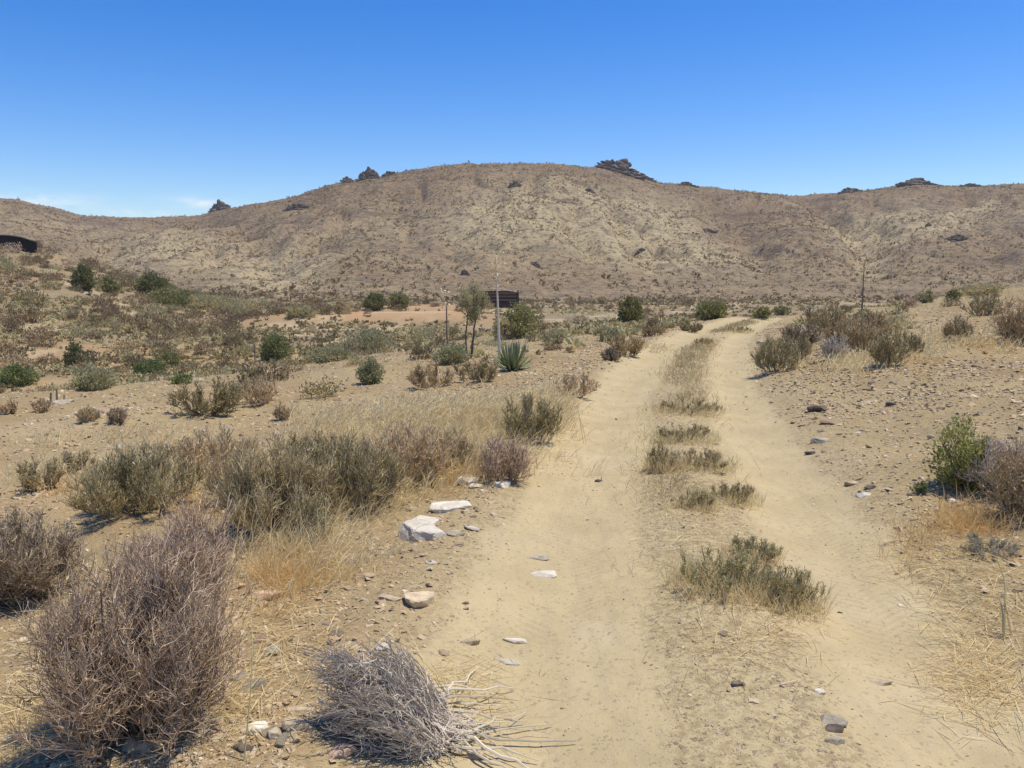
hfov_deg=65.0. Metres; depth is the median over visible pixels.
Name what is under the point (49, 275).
shrub
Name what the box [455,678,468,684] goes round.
loose stone
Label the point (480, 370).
dry shrub
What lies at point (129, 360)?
shrub
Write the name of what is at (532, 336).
shrub
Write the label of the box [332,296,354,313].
leafy bush
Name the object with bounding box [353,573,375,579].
rock
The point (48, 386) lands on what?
shrub
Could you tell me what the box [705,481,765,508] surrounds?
grass tuft
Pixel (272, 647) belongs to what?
loose stone
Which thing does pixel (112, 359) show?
shrub
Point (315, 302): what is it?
shrub
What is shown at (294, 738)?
loose stone
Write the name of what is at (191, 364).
shrub
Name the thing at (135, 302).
shrub
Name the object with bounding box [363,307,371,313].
shrub
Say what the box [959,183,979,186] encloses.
rock outcrop
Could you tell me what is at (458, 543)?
loose stone
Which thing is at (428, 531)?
rock
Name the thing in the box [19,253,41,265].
shrub
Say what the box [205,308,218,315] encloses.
shrub
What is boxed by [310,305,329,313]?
shrub
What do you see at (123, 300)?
shrub
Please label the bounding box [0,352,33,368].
shrub
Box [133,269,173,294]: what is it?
leafy bush
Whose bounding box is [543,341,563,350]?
shrub
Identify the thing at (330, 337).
slope scrub
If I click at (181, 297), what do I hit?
leafy bush
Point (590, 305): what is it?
shrub
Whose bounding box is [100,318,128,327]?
shrub
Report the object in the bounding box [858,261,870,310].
flower stalk
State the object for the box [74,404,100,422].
dry shrub
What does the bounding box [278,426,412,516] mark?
dry shrub
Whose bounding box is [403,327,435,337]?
shrub
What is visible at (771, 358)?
dry shrub
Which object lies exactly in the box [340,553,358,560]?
rock
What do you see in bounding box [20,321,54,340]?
shrub
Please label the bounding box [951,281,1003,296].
leafy bush
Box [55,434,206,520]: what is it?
dry shrub
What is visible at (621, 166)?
rock outcrop
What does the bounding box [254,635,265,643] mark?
loose stone
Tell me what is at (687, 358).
strip grass
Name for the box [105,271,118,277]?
shrub
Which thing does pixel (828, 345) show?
dry shrub
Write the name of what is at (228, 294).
shrub
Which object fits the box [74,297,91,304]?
shrub
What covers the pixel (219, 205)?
rock outcrop
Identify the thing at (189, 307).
shrub
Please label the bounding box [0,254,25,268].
shrub
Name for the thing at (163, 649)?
dry shrub
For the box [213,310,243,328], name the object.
shrub
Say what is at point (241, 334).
shrub
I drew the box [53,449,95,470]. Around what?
dry shrub
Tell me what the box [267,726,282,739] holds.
rock
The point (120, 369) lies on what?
shrub
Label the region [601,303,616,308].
shrub
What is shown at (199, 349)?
shrub
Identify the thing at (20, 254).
shrub
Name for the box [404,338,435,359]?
shrub
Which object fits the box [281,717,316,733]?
rock
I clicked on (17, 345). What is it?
shrub
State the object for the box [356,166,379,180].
rock outcrop
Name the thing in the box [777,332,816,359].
dry shrub
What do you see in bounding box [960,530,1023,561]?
dry shrub
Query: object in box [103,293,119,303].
shrub
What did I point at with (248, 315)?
shrub
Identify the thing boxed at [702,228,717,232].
rock outcrop
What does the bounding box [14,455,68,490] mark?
dry shrub
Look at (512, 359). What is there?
agave
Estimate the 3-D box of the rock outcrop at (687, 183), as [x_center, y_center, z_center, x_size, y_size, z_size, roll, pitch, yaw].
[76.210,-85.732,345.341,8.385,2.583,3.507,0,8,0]
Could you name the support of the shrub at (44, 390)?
on the ground at (422, 615)
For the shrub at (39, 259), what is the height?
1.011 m
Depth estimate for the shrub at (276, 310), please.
68.37 m
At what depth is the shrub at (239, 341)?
43.11 m
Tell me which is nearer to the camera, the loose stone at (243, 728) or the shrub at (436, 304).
the loose stone at (243, 728)
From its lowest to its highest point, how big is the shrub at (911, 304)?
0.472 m
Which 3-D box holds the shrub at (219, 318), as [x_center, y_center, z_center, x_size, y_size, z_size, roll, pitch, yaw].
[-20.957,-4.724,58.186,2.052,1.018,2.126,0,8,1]
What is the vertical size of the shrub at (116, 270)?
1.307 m
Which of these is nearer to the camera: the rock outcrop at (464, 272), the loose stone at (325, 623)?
the loose stone at (325, 623)
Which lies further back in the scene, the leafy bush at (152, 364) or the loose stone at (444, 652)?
the leafy bush at (152, 364)
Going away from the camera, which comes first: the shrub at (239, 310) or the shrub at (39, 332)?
the shrub at (39, 332)
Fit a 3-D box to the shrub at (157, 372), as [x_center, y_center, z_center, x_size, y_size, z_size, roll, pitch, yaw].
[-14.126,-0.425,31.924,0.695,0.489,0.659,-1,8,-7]
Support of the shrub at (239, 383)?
on the ground at (422, 615)
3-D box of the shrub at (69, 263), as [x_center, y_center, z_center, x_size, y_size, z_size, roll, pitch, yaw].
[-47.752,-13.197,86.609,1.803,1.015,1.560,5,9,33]
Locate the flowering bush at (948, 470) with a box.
[921,413,999,489]
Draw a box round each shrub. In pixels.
[0,242,23,251]
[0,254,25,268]
[0,263,30,279]
[0,281,14,295]
[0,296,14,313]
[0,313,25,331]
[0,337,18,359]
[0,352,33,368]
[0,397,18,414]
[0,500,98,610]
[0,522,266,767]
[3,340,23,348]
[5,304,48,323]
[9,285,37,299]
[11,251,33,259]
[13,288,51,304]
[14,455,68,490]
[15,279,30,285]
[17,254,36,262]
[18,270,40,276]
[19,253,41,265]
[19,260,27,265]
[19,301,44,311]
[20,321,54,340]
[21,327,60,348]
[26,385,52,391]
[29,397,51,411]
[31,353,60,363]
[33,255,45,262]
[34,239,44,247]
[34,249,54,257]
[34,383,59,391]
[37,261,55,268]
[38,270,61,280]
[40,278,62,289]
[43,246,61,252]
[44,270,63,280]
[50,264,64,269]
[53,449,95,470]
[54,322,92,336]
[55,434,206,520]
[58,308,76,315]
[61,310,85,319]
[62,258,76,265]
[62,347,108,366]
[63,305,78,313]
[64,265,74,270]
[67,284,82,291]
[70,361,97,367]
[73,316,106,327]
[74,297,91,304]
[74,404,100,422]
[76,255,94,268]
[77,254,99,268]
[77,311,104,321]
[79,478,259,633]
[83,294,96,301]
[83,330,105,339]
[84,300,124,311]
[90,294,114,306]
[94,271,111,283]
[97,305,117,318]
[98,266,106,272]
[100,303,123,315]
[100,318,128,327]
[103,290,118,296]
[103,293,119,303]
[103,354,122,363]
[104,263,113,269]
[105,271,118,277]
[106,338,138,349]
[106,406,128,424]
[109,266,129,274]
[110,365,130,373]
[114,275,133,286]
[116,272,128,279]
[117,310,141,325]
[117,352,155,367]
[120,293,137,302]
[124,297,148,308]
[132,306,165,329]
[136,290,153,296]
[138,303,171,318]
[139,294,156,303]
[144,321,176,341]
[145,339,166,346]
[146,299,169,312]
[148,337,176,352]
[148,368,162,376]
[154,314,191,332]
[156,435,205,460]
[162,306,179,319]
[165,303,183,309]
[165,374,245,416]
[169,347,187,358]
[172,322,205,335]
[172,420,262,472]
[173,358,199,373]
[183,307,203,318]
[184,303,198,312]
[190,314,212,325]
[191,334,218,355]
[197,368,221,376]
[198,426,335,538]
[198,443,272,501]
[203,320,235,333]
[204,367,222,375]
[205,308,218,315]
[211,312,227,322]
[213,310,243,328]
[214,349,239,366]
[215,304,238,316]
[221,287,241,297]
[221,332,240,344]
[223,320,243,331]
[224,359,298,382]
[227,333,258,348]
[228,301,250,314]
[228,312,242,320]
[228,376,267,398]
[229,289,241,300]
[229,328,256,339]
[234,342,257,352]
[237,308,260,318]
[238,375,279,404]
[248,308,262,316]
[259,299,268,303]
[267,430,354,466]
[269,307,281,314]
[271,299,283,306]
[271,400,291,419]
[277,357,306,372]
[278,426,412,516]
[279,490,340,546]
[282,300,301,312]
[299,294,324,310]
[299,374,348,398]
[301,357,313,363]
[302,323,317,332]
[307,333,329,348]
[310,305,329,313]
[315,305,333,315]
[337,340,365,355]
[339,309,351,314]
[340,434,413,502]
[343,352,366,366]
[353,412,462,485]
[354,348,370,356]
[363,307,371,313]
[376,343,393,352]
[393,302,403,311]
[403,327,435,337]
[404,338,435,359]
[406,360,455,388]
[415,427,480,469]
[428,301,439,306]
[429,329,457,346]
[444,323,460,333]
[450,351,500,381]
[455,334,468,340]
[470,433,538,483]
[480,336,505,346]
[500,391,564,444]
[525,328,546,341]
[532,322,552,329]
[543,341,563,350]
[552,371,601,397]
[567,303,576,308]
[572,312,588,321]
[585,302,596,309]
[598,297,606,303]
[600,345,621,361]
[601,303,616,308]
[605,332,646,356]
[641,313,668,336]
[678,319,702,331]
[680,296,695,305]
[749,333,800,372]
[777,322,824,345]
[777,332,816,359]
[796,302,848,331]
[815,330,850,360]
[821,318,858,343]
[839,317,877,354]
[840,305,855,312]
[847,309,896,334]
[850,300,865,307]
[856,307,869,315]
[866,321,913,366]
[884,307,921,330]
[892,328,926,354]
[900,298,920,307]
[939,295,963,307]
[941,314,974,340]
[954,435,1023,492]
[959,293,1011,315]
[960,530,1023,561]
[976,428,1023,516]
[987,295,1023,343]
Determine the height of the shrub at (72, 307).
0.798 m
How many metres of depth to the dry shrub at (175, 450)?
7.97 m
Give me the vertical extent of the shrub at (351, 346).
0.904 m
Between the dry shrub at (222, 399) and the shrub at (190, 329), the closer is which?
the dry shrub at (222, 399)
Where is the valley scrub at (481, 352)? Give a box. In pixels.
[0,291,910,392]
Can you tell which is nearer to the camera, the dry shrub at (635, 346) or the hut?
the dry shrub at (635, 346)
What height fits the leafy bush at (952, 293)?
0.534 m
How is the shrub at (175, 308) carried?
on the ground at (422, 615)
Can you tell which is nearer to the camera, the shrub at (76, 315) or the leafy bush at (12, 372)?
the leafy bush at (12, 372)
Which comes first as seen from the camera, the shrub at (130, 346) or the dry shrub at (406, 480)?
the dry shrub at (406, 480)
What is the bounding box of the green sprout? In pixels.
[908,481,929,493]
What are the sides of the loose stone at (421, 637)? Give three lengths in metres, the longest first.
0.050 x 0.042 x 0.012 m
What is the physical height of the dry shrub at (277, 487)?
0.693 m
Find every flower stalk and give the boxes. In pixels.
[440,287,451,345]
[485,250,508,358]
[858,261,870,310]
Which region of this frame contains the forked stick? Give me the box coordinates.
[997,560,1012,639]
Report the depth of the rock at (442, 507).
5.47 m
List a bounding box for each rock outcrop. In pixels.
[208,199,230,212]
[282,203,308,211]
[340,176,353,182]
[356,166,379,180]
[381,171,394,176]
[460,270,469,275]
[508,181,521,187]
[531,262,542,269]
[595,158,644,179]
[634,248,645,255]
[640,173,656,182]
[680,181,698,186]
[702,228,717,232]
[837,187,863,194]
[895,178,937,186]
[946,234,966,241]
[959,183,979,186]
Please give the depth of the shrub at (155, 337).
46.41 m
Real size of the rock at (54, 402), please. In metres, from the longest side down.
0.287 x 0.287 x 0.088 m
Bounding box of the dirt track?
[362,317,1023,767]
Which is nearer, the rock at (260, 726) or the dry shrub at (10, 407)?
the rock at (260, 726)
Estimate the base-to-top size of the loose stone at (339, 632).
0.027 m
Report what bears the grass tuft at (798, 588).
on the dirt track
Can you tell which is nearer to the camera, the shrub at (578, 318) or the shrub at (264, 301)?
the shrub at (578, 318)
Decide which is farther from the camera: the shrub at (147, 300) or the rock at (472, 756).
the shrub at (147, 300)
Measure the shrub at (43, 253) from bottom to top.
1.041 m
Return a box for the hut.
[0,234,37,252]
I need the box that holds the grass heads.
[347,372,581,436]
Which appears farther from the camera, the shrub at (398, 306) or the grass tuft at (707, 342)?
the shrub at (398, 306)
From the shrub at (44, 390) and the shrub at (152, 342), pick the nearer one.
the shrub at (44, 390)
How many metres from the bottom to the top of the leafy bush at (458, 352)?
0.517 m
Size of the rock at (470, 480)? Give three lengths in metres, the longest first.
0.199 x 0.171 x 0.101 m
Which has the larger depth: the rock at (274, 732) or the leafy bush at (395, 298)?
the leafy bush at (395, 298)
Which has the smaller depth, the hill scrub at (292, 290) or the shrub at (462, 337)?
the shrub at (462, 337)
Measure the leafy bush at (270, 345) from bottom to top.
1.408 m
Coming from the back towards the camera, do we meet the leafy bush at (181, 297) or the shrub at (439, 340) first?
the leafy bush at (181, 297)
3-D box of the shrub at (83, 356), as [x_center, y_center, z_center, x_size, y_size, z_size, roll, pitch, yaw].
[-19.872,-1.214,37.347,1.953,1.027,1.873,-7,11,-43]
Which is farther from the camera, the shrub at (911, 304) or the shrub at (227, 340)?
the shrub at (227, 340)
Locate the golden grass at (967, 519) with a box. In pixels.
[17,331,1023,624]
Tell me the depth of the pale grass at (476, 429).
7.74 m
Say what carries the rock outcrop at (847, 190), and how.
on the hills
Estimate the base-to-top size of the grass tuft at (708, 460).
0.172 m
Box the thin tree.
[457,281,489,357]
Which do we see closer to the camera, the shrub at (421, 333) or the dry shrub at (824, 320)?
the dry shrub at (824, 320)
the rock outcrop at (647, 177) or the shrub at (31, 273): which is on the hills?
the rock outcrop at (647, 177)
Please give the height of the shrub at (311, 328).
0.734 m
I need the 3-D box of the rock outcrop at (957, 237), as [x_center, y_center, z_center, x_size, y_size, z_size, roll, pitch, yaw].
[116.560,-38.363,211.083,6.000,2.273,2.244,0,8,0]
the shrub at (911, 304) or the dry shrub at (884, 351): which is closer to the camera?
the dry shrub at (884, 351)
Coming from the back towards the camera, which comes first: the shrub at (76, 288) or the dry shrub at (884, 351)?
the shrub at (76, 288)
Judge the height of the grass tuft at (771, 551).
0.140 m
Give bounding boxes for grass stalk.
[243,620,252,760]
[328,676,344,738]
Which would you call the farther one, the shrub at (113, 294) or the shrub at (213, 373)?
the shrub at (113, 294)
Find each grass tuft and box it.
[638,442,693,473]
[647,421,726,445]
[651,397,730,416]
[655,541,793,608]
[668,447,743,474]
[670,486,723,511]
[689,337,717,346]
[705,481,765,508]
[717,326,754,332]
[717,533,788,568]
[735,561,845,621]
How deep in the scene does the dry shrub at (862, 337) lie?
12.61 m
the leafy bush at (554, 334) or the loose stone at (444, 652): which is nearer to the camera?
the loose stone at (444, 652)
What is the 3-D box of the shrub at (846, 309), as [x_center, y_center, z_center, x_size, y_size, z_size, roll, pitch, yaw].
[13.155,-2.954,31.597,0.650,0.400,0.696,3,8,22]
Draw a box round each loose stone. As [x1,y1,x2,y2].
[211,733,222,742]
[213,727,226,732]
[230,672,247,681]
[240,678,265,692]
[240,724,248,733]
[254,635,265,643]
[261,724,282,737]
[266,643,279,654]
[275,732,288,747]
[277,598,289,606]
[288,731,296,736]
[289,733,300,742]
[292,691,300,696]
[322,621,331,625]
[331,630,343,636]
[342,586,355,590]
[374,642,388,650]
[417,634,425,639]
[425,560,436,564]
[439,649,448,655]
[454,541,463,545]
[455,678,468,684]
[460,638,479,645]
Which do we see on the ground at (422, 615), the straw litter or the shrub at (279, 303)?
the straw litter
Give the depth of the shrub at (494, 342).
21.09 m
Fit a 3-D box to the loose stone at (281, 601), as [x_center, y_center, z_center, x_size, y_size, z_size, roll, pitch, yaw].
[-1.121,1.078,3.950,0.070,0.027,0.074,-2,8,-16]
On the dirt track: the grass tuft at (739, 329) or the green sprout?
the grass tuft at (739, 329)
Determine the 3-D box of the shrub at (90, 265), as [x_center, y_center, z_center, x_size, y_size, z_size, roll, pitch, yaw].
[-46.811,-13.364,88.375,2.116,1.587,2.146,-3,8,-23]
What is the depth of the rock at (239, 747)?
2.69 m
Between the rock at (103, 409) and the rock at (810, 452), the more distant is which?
the rock at (103, 409)
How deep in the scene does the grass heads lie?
8.58 m
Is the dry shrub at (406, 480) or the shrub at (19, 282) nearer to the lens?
the dry shrub at (406, 480)
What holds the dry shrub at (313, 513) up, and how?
on the ground at (422, 615)
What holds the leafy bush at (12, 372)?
on the ground at (422, 615)
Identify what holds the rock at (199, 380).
on the ground at (422, 615)
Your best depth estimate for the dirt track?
3.83 m
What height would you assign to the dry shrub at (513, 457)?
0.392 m
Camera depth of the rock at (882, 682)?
3.30 m
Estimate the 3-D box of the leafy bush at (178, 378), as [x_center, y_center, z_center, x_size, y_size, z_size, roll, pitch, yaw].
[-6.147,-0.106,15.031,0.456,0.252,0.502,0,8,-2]
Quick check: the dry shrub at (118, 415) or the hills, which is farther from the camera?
the hills
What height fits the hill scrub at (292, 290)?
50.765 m
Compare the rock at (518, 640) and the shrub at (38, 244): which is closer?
the rock at (518, 640)
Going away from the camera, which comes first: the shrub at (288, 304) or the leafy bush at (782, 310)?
the shrub at (288, 304)
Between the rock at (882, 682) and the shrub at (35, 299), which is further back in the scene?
the shrub at (35, 299)
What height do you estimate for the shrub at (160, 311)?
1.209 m
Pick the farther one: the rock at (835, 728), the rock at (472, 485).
the rock at (472, 485)
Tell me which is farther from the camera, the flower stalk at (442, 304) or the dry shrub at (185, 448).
the flower stalk at (442, 304)
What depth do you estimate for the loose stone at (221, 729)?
2.81 m
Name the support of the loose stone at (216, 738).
on the ground at (422, 615)
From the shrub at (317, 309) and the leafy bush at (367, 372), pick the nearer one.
the leafy bush at (367, 372)
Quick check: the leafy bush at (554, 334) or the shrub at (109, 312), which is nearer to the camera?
the leafy bush at (554, 334)
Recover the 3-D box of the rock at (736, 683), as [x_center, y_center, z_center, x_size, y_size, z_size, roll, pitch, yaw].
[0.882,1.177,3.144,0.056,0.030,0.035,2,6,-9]
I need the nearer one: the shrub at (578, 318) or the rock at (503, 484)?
the rock at (503, 484)
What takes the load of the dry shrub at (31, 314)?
on the ground at (422, 615)
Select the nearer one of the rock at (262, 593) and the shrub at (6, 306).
the rock at (262, 593)
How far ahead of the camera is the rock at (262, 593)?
4.00 m
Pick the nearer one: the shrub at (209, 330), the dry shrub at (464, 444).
the dry shrub at (464, 444)
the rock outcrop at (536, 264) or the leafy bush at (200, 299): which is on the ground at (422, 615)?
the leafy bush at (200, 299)
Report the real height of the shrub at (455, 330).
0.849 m
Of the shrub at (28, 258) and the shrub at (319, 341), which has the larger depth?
the shrub at (28, 258)
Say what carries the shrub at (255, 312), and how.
on the ground at (422, 615)
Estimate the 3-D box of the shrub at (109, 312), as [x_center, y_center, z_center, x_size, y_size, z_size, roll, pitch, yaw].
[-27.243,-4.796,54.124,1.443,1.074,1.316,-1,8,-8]
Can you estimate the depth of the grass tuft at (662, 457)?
6.62 m
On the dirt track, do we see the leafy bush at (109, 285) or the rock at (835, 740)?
the rock at (835, 740)
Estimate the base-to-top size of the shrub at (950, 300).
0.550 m
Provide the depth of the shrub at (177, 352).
40.17 m
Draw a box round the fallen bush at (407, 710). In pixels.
[297,625,575,767]
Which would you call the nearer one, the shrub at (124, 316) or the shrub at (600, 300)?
the shrub at (124, 316)
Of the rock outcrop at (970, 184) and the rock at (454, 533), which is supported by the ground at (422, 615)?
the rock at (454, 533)
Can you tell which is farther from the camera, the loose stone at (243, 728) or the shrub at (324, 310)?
the shrub at (324, 310)
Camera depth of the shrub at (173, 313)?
58.80 m
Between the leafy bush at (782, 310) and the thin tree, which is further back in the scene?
the leafy bush at (782, 310)
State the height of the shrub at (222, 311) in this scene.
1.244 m
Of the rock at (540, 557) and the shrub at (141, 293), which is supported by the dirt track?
the rock at (540, 557)
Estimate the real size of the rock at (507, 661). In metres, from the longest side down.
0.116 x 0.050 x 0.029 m
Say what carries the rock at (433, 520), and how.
on the ground at (422, 615)
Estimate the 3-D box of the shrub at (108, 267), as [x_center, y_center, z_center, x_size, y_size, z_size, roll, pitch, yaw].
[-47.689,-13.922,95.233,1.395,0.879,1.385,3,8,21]
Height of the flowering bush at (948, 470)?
0.540 m
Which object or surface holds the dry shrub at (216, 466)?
on the ground at (422, 615)
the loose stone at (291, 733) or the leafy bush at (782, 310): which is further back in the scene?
the leafy bush at (782, 310)
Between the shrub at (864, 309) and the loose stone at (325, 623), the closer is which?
the loose stone at (325, 623)
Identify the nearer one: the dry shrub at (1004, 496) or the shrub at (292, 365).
the dry shrub at (1004, 496)
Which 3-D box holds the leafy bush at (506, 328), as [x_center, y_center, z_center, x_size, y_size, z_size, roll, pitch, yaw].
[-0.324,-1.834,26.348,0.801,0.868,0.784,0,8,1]
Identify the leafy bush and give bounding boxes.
[0,360,40,386]
[62,341,89,364]
[63,359,118,391]
[67,262,98,289]
[99,276,122,293]
[131,358,165,375]
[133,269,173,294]
[141,285,192,305]
[152,350,181,365]
[167,372,192,383]
[177,294,260,308]
[255,332,296,360]
[283,303,319,317]
[303,345,357,363]
[329,325,395,351]
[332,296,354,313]
[355,355,386,384]
[361,292,387,309]
[387,291,411,307]
[431,340,473,364]
[490,315,513,339]
[502,301,543,338]
[538,329,566,342]
[596,326,621,341]
[614,294,645,322]
[694,299,730,319]
[747,306,774,318]
[773,304,793,314]
[916,289,935,302]
[943,289,962,299]
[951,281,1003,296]
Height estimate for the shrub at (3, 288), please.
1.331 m
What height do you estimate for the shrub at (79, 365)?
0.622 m
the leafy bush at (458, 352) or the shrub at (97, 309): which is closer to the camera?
the leafy bush at (458, 352)
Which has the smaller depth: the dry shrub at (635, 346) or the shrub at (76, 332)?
the dry shrub at (635, 346)
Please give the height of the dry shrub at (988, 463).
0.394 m
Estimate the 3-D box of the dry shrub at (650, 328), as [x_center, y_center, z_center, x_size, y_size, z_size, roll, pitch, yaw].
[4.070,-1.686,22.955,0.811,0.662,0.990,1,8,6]
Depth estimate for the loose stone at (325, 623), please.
3.70 m
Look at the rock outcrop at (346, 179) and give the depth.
327.77 m
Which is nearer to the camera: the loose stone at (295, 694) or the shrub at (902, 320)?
the loose stone at (295, 694)
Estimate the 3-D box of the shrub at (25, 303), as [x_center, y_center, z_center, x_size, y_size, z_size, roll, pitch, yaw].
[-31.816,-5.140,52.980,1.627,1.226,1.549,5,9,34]
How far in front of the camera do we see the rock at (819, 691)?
3.13 m
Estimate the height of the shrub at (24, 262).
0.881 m
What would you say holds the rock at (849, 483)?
on the dirt track
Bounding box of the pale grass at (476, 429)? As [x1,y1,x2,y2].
[0,319,1023,610]
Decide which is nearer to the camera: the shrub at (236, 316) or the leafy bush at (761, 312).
the leafy bush at (761, 312)
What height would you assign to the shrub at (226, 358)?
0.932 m
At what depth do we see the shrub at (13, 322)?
45.97 m
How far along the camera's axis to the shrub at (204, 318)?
56.57 m
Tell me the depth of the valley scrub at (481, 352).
38.79 m
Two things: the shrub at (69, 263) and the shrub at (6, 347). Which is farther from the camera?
the shrub at (69, 263)
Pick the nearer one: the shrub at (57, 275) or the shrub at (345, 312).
the shrub at (345, 312)
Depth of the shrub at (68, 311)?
53.25 m
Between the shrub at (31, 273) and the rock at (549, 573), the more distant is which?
the shrub at (31, 273)
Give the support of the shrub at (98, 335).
on the ground at (422, 615)
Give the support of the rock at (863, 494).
on the dirt track
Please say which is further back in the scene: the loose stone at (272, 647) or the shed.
the shed
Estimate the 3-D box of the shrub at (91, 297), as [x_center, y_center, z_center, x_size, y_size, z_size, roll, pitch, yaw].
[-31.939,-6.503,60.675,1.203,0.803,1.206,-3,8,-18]
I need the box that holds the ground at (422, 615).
[0,249,1023,767]
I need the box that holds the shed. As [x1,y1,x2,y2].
[476,288,518,306]
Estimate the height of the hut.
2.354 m
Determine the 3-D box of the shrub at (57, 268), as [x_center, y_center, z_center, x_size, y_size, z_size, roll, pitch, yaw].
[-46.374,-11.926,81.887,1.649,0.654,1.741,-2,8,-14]
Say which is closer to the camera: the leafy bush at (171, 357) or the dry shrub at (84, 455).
the dry shrub at (84, 455)
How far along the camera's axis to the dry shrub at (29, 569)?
4.21 m
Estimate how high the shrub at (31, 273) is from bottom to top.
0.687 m
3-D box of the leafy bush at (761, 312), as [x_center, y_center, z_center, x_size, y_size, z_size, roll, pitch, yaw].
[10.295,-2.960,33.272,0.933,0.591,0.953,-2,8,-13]
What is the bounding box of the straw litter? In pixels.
[0,425,1023,767]
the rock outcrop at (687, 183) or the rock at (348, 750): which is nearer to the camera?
the rock at (348, 750)
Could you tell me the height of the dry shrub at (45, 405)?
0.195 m
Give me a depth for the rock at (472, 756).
2.80 m
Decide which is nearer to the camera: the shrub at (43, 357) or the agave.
the agave
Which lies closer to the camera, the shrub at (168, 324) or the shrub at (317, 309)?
the shrub at (168, 324)
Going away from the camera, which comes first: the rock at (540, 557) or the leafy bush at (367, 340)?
the rock at (540, 557)
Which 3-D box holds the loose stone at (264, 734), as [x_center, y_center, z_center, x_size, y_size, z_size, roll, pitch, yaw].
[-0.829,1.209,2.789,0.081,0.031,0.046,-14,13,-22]
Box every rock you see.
[51,399,73,404]
[94,408,111,411]
[121,736,153,752]
[191,378,204,381]
[233,743,253,754]
[248,720,268,731]
[251,590,283,600]
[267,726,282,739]
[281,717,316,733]
[287,705,311,714]
[327,742,356,757]
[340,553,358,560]
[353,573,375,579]
[378,594,401,600]
[398,519,445,541]
[403,591,434,607]
[413,515,440,523]
[429,500,470,513]
[443,530,464,535]
[457,477,479,485]
[461,749,485,758]
[464,526,478,531]
[469,483,481,487]
[492,480,510,487]
[496,658,519,664]
[503,638,527,643]
[529,554,548,559]
[531,570,556,577]
[718,631,727,636]
[731,680,745,686]
[804,451,815,454]
[807,405,826,411]
[810,437,828,443]
[814,688,825,694]
[819,420,836,423]
[820,714,847,726]
[825,724,843,732]
[825,736,844,744]
[844,481,857,485]
[856,492,870,497]
[864,484,875,489]
[868,678,892,685]
[885,402,896,406]
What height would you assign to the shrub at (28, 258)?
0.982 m
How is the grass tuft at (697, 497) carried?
on the dirt track
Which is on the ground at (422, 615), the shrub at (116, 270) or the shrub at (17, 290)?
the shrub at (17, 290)
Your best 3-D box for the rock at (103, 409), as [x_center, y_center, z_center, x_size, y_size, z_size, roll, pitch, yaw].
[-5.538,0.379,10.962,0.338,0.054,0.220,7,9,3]
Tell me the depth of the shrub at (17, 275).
68.06 m
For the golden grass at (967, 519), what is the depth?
4.76 m
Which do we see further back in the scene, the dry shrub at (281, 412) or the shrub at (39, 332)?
the shrub at (39, 332)
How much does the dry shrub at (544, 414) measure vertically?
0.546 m
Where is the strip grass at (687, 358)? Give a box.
[541,316,850,740]
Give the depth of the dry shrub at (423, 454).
6.18 m
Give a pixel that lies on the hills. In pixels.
(455, 229)
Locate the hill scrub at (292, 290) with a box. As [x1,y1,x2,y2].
[0,160,1023,303]
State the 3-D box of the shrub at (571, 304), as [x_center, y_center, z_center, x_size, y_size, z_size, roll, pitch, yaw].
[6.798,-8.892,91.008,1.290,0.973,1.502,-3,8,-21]
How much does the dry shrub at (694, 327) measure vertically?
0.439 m
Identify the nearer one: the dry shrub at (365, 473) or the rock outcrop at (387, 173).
the dry shrub at (365, 473)
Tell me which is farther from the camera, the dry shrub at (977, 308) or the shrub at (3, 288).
the shrub at (3, 288)
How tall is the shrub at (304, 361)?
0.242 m
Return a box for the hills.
[0,163,1023,309]
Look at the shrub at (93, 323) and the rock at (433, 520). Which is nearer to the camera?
the rock at (433, 520)
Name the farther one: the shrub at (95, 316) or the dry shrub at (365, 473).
the shrub at (95, 316)
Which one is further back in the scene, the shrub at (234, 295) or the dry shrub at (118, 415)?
the shrub at (234, 295)
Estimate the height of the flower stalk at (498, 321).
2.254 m
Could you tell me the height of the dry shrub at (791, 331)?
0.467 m
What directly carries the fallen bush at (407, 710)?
on the dirt track
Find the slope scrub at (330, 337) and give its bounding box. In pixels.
[0,250,839,375]
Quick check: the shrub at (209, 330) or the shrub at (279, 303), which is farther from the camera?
the shrub at (279, 303)
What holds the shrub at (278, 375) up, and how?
on the ground at (422, 615)
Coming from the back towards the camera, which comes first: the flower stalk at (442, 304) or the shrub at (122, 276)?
the shrub at (122, 276)
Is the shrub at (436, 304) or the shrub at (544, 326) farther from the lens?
the shrub at (436, 304)
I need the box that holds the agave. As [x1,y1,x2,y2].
[491,337,534,370]
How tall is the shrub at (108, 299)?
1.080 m
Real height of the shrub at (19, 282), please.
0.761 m
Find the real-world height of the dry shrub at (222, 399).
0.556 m
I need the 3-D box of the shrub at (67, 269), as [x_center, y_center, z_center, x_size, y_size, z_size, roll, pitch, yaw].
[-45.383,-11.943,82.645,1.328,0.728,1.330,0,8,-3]
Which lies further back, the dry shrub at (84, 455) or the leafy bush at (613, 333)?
the leafy bush at (613, 333)
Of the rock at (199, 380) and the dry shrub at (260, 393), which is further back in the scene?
the rock at (199, 380)
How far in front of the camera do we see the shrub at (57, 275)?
72.18 m
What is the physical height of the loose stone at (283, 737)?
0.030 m
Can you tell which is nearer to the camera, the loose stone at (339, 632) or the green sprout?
the loose stone at (339, 632)
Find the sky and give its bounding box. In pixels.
[0,0,1023,217]
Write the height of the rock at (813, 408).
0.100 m

